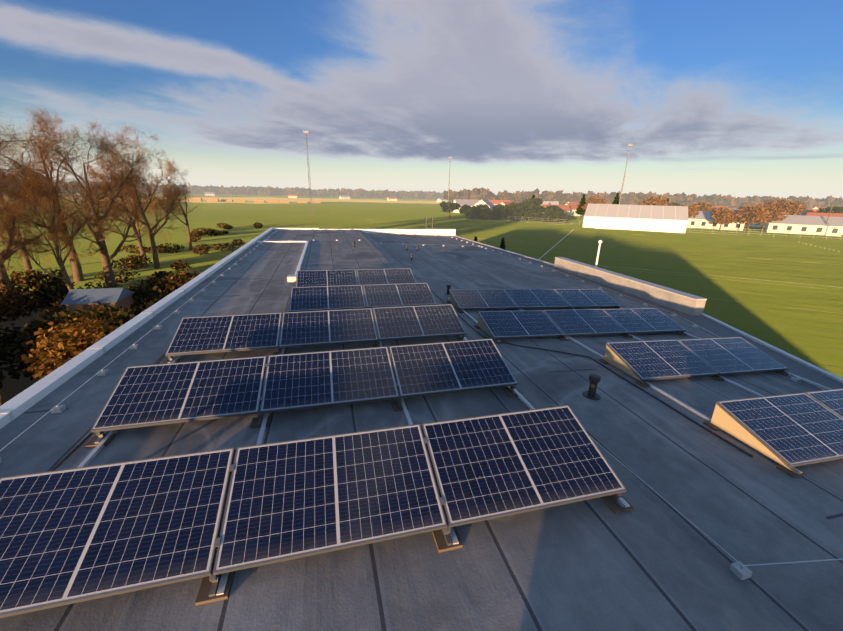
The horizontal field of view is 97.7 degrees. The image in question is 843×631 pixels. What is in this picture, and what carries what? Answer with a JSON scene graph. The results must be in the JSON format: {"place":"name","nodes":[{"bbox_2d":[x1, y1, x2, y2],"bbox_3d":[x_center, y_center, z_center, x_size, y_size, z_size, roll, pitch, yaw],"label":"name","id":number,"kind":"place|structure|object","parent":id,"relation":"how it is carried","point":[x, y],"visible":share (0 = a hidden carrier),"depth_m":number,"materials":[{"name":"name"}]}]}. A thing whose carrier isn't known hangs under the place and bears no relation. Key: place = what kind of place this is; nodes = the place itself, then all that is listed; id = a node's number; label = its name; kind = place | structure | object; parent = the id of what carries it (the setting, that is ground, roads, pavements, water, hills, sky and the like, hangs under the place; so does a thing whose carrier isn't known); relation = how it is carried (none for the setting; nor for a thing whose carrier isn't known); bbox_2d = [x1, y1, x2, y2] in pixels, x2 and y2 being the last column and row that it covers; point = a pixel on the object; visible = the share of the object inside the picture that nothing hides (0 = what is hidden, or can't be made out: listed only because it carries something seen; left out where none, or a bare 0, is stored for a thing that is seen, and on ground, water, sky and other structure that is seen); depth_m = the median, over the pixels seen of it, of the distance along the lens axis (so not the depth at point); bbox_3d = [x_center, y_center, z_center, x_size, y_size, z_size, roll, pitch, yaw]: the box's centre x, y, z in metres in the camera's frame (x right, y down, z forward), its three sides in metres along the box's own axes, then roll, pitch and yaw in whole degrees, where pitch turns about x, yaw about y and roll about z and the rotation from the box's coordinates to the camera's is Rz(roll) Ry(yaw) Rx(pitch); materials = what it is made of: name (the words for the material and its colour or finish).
{"place":"outdoors","nodes":[
{"label":"outdoors","id":0,"kind":"place"},
{"bbox_2d":[0,295,163,404],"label":"ground leaf litter","id":1,"kind":"object","parent":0,"point":[12,388],"depth_m":17.53,"materials":[{"name":"brown plant"}]},
{"bbox_2d":[0,158,113,290],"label":"tree","id":2,"kind":"object","parent":1,"relation":"on","point":[31,185],"visible":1,"depth_m":22.18,"materials":[{"name":"brown plant"}]},
{"bbox_2d":[61,288,134,318],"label":"garden shed","id":3,"kind":"structure","parent":1,"relation":"on","point":[75,299],"depth_m":23.23,"materials":[{"name":"grey wood"}]},
{"bbox_2d":[21,272,195,381],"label":"autumn shrubs","id":4,"kind":"object","parent":1,"relation":"on","point":[54,357],"visible":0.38,"depth_m":13.88,"materials":[{"name":"orange plant"}]},
{"bbox_2d":[0,230,842,630],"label":"roof deck","id":5,"kind":"structure","parent":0,"point":[652,562],"depth_m":3.73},
{"bbox_2d":[257,241,308,274],"bbox_3d":[-6.511,-2.622,16.064,2.700,0.066,9.920,-3,19,-14],"label":"cable tray","id":6,"kind":"object","parent":5,"relation":"on","point":[301,258],"visible":0.71,"depth_m":17.39,"materials":[{"name":"white metal"}]},
{"bbox_2d":[85,338,521,447],"bbox_3d":[-1.228,0.894,5.032,5.220,0.482,1.090,-3,19,-14],"label":"solar row","id":7,"kind":"object","parent":5,"relation":"on","point":[160,394],"visible":1,"depth_m":4.87,"materials":[{"name":"blue glass"}]},
{"bbox_2d":[163,304,467,363],"bbox_3d":[-1.727,0.268,6.911,5.220,0.481,1.090,-3,19,-14],"label":"solar row","id":8,"kind":"object","parent":5,"relation":"on","point":[222,333],"visible":0.96,"depth_m":6.78,"materials":[{"name":"blue glass"}]},
{"bbox_2d":[0,405,633,617],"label":"solar row","id":9,"kind":"object","parent":5,"relation":"on","point":[75,535],"visible":1,"depth_m":2.98,"materials":[{"name":"blue glass"}]},
{"bbox_2d":[296,268,415,286],"bbox_3d":[-1.893,-1.033,10.873,3.500,0.485,1.090,-3,19,-14],"label":"solar row","id":10,"kind":"object","parent":5,"relation":"on","point":[310,278],"visible":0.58,"depth_m":10.87,"materials":[{"name":"blue glass"}]},
{"bbox_2d":[289,283,436,311],"bbox_3d":[-1.393,-0.405,8.995,3.500,0.481,1.090,-3,19,-14],"label":"solar row","id":11,"kind":"object","parent":5,"relation":"on","point":[320,298],"visible":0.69,"depth_m":8.93,"materials":[{"name":"blue glass"}]},
{"bbox_2d":[50,275,752,470],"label":"cable conduits","id":12,"kind":"object","parent":5,"relation":"on","point":[291,278],"visible":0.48,"depth_m":5.99,"materials":[{"name":"grey metal"}]},
{"bbox_2d":[0,192,842,377],"bbox_3d":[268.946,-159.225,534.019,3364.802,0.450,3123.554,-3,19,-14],"label":"grass","id":13,"kind":"structure","parent":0,"point":[781,291],"depth_m":62.38,"materials":[{"name":"green plant"}]},
{"bbox_2d":[0,153,29,280],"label":"tree","id":14,"kind":"object","parent":13,"relation":"on","point":[4,255],"visible":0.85,"depth_m":21.74,"materials":[{"name":"brown plant"}]},
{"bbox_2d":[0,119,44,270],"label":"tree","id":15,"kind":"object","parent":13,"relation":"on","point":[26,261],"visible":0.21,"depth_m":36.91,"materials":[{"name":"brown plant"}]},
{"bbox_2d":[0,102,86,312],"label":"tree","id":16,"kind":"object","parent":13,"relation":"on","point":[14,141],"visible":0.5,"depth_m":25.89,"materials":[{"name":"brown plant"}]},
{"bbox_2d":[0,103,133,281],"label":"tree","id":17,"kind":"object","parent":13,"relation":"on","point":[77,273],"visible":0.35,"depth_m":33.07,"materials":[{"name":"brown plant"}]},
{"bbox_2d":[15,114,161,286],"bbox_3d":[-27.771,-9.301,31.450,11.009,14.382,8.404,7,19,17],"label":"tree","id":18,"kind":"object","parent":13,"relation":"on","point":[106,258],"visible":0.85,"depth_m":30.47,"materials":[{"name":"brown plant"}]},
{"bbox_2d":[69,142,161,257],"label":"tree","id":19,"kind":"object","parent":13,"relation":"on","point":[140,246],"visible":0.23,"depth_m":43.94,"materials":[{"name":"brown plant"}]},
{"bbox_2d":[0,222,243,403],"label":"brown undergrowth","id":20,"kind":"object","parent":13,"relation":"on","point":[7,295],"visible":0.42,"depth_m":27.46,"materials":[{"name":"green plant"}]},
{"bbox_2d":[87,150,174,241],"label":"tree","id":21,"kind":"object","parent":13,"relation":"on","point":[137,225],"visible":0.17,"depth_m":51.86,"materials":[{"name":"brown plant"}]},
{"bbox_2d":[0,222,262,405],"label":"green undergrowth","id":22,"kind":"object","parent":13,"relation":"on","point":[144,294],"visible":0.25,"depth_m":19.34,"materials":[{"name":"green plant"}]},
{"bbox_2d":[77,119,192,268],"bbox_3d":[-31.022,-12.886,40.728,10.175,15.191,11.378,-3,19,-14],"label":"tree","id":23,"kind":"object","parent":13,"relation":"on","point":[152,240],"visible":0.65,"depth_m":39.99,"materials":[{"name":"brown plant"}]},
{"bbox_2d":[149,157,201,249],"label":"tree","id":24,"kind":"object","parent":13,"relation":"on","point":[182,194],"visible":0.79,"depth_m":52.06,"materials":[{"name":"brown plant"}]},
{"bbox_2d":[303,130,312,215],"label":"floodlight mast","id":25,"kind":"object","parent":13,"relation":"on","point":[306,133],"visible":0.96,"depth_m":134.33,"materials":[{"name":"grey metal"}]},
{"bbox_2d":[28,180,696,198],"bbox_3d":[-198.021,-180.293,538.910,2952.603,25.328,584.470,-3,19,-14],"label":"forest line","id":26,"kind":"object","parent":13,"relation":"on","point":[286,191],"visible":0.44,"depth_m":757.64,"materials":[{"name":"green plant"}]},
{"bbox_2d":[424,216,434,228],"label":"posts","id":27,"kind":"object","parent":13,"relation":"on","point":[426,218],"visible":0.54,"depth_m":34.12,"materials":[{"name":"grey"}]},
{"bbox_2d":[448,157,451,201],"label":"floodlight mast","id":28,"kind":"object","parent":13,"relation":"on","point":[449,178],"visible":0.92,"depth_m":193.56,"materials":[{"name":"grey metal"}]},
{"bbox_2d":[474,236,505,249],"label":"conifers","id":29,"kind":"object","parent":13,"relation":"on","point":[502,245],"visible":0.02,"depth_m":35.67,"materials":[{"name":"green plant"}]},
{"bbox_2d":[204,192,842,236],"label":"village houses","id":30,"kind":"structure","parent":13,"relation":"on","point":[809,221],"depth_m":119.52,"materials":[{"name":"beige"}]},
{"bbox_2d":[527,192,668,216],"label":"conifer trees","id":31,"kind":"object","parent":13,"relation":"on","point":[579,209],"visible":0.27,"depth_m":175.50,"materials":[{"name":"green plant"}]},
{"bbox_2d":[619,143,632,203],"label":"floodlight mast","id":32,"kind":"object","parent":13,"relation":"on","point":[630,145],"visible":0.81,"depth_m":138.03,"materials":[{"name":"grey metal"}]},
{"bbox_2d":[439,197,842,217],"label":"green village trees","id":33,"kind":"object","parent":13,"relation":"on","point":[533,206],"visible":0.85,"depth_m":141.48,"materials":[{"name":"green plant"}]},
{"bbox_2d":[443,187,842,208],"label":"distant trees","id":34,"kind":"object","parent":13,"relation":"on","point":[633,198],"visible":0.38,"depth_m":411.26,"materials":[{"name":"plant"}]},
{"bbox_2d":[581,196,807,231],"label":"autumn trees","id":35,"kind":"object","parent":13,"relation":"on","point":[765,212],"visible":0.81,"depth_m":114.54,"materials":[{"name":"brown plant"}]},
{"bbox_2d":[0,0,842,198],"label":"sky","id":36,"kind":"structure","parent":0,"point":[738,98],"materials":[{"name":"blue"}]},
{"bbox_2d":[582,373,600,399],"bbox_3d":[2.690,1.099,5.771,0.286,0.360,0.279,-3,19,-14],"label":"roof vent","id":37,"kind":"object","parent":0,"point":[591,393],"visible":1,"depth_m":5.74,"materials":[{"name":"black plastic"}]},
{"bbox_2d":[595,240,602,266],"bbox_3d":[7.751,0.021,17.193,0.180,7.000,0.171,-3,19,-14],"label":"lamp post","id":38,"kind":"object","parent":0,"point":[600,242],"visible":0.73,"depth_m":16.23,"materials":[{"name":"white metal"}]},
{"label":"pale field","id":39,"kind":"structure","parent":0,"visible":0},
{"bbox_2d":[105,198,320,202],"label":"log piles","id":40,"kind":"object","parent":39,"relation":"on","point":[227,200],"visible":0.46,"depth_m":290.48,"materials":[{"name":"brown wood"}]},
{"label":"building walls","id":41,"kind":"object","parent":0,"visible":0},
{"bbox_2d":[0,228,842,428],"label":"roof edge flashing","id":42,"kind":"object","parent":41,"relation":"on","point":[13,408],"visible":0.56,"depth_m":7.24,"materials":[{"name":"grey metal"}]},
{"bbox_2d":[0,229,842,579],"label":"lightning conductor","id":43,"kind":"object","parent":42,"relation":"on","point":[740,571],"visible":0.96,"depth_m":4.64,"materials":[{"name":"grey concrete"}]},
{"bbox_2d":[445,285,450,294],"bbox_3d":[0.845,-0.814,11.546,0.234,0.300,0.228,-3,19,-14],"label":"roof vent","id":44,"kind":"object","parent":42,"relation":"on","point":[448,288],"visible":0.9,"depth_m":11.50,"materials":[{"name":"grey"}]},
{"bbox_2d":[77,298,831,594],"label":"mounting rails","id":45,"kind":"object","parent":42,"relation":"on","point":[88,459],"visible":0.23,"depth_m":5.02,"materials":[{"name":"silver metal"}]},
{"bbox_2d":[446,289,620,312],"bbox_3d":[3.387,-0.471,10.805,5.220,0.575,1.099,-3,19,-14],"label":"solar row","id":46,"kind":"object","parent":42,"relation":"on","point":[461,299],"visible":0.94,"depth_m":10.69,"materials":[{"name":"blue glass"}]},
{"bbox_2d":[474,308,686,343],"bbox_3d":[3.912,0.184,8.833,5.220,0.580,1.099,-3,19,-14],"label":"solar row","id":47,"kind":"object","parent":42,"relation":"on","point":[561,324],"visible":0.98,"depth_m":8.70,"materials":[{"name":"blue glass"}]},
{"bbox_2d":[599,337,792,387],"bbox_3d":[5.303,0.820,7.085,3.500,0.521,1.099,-3,19,-14],"label":"solar row","id":48,"kind":"object","parent":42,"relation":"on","point":[642,363],"visible":1,"depth_m":6.99,"materials":[{"name":"blue glass"}]},
{"bbox_2d":[703,388,842,477],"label":"solar row","id":49,"kind":"object","parent":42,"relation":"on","point":[787,433],"visible":1,"depth_m":4.88,"materials":[{"name":"blue glass"}]},
{"bbox_2d":[554,257,706,315],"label":"parapet wall","id":50,"kind":"structure","parent":41,"relation":"on","point":[686,303],"depth_m":12.85,"materials":[{"name":"concrete"}]},
{"label":"turf field ground","id":51,"kind":"structure","parent":0,"visible":0},
{"bbox_2d":[463,210,571,222],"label":"field hedge","id":52,"kind":"object","parent":51,"relation":"on","point":[554,217],"visible":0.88,"depth_m":140.43,"materials":[{"name":"green plant"}]},
{"bbox_2d":[582,203,687,232],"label":"large hall","id":53,"kind":"structure","parent":51,"relation":"on","point":[657,218],"depth_m":110.50,"materials":[{"name":"grey plastic"}]},
{"bbox_2d":[489,216,842,238],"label":"field fence","id":54,"kind":"object","parent":51,"relation":"on","point":[695,228],"visible":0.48,"depth_m":103.96,"materials":[{"name":"brown metal"}]}
]}

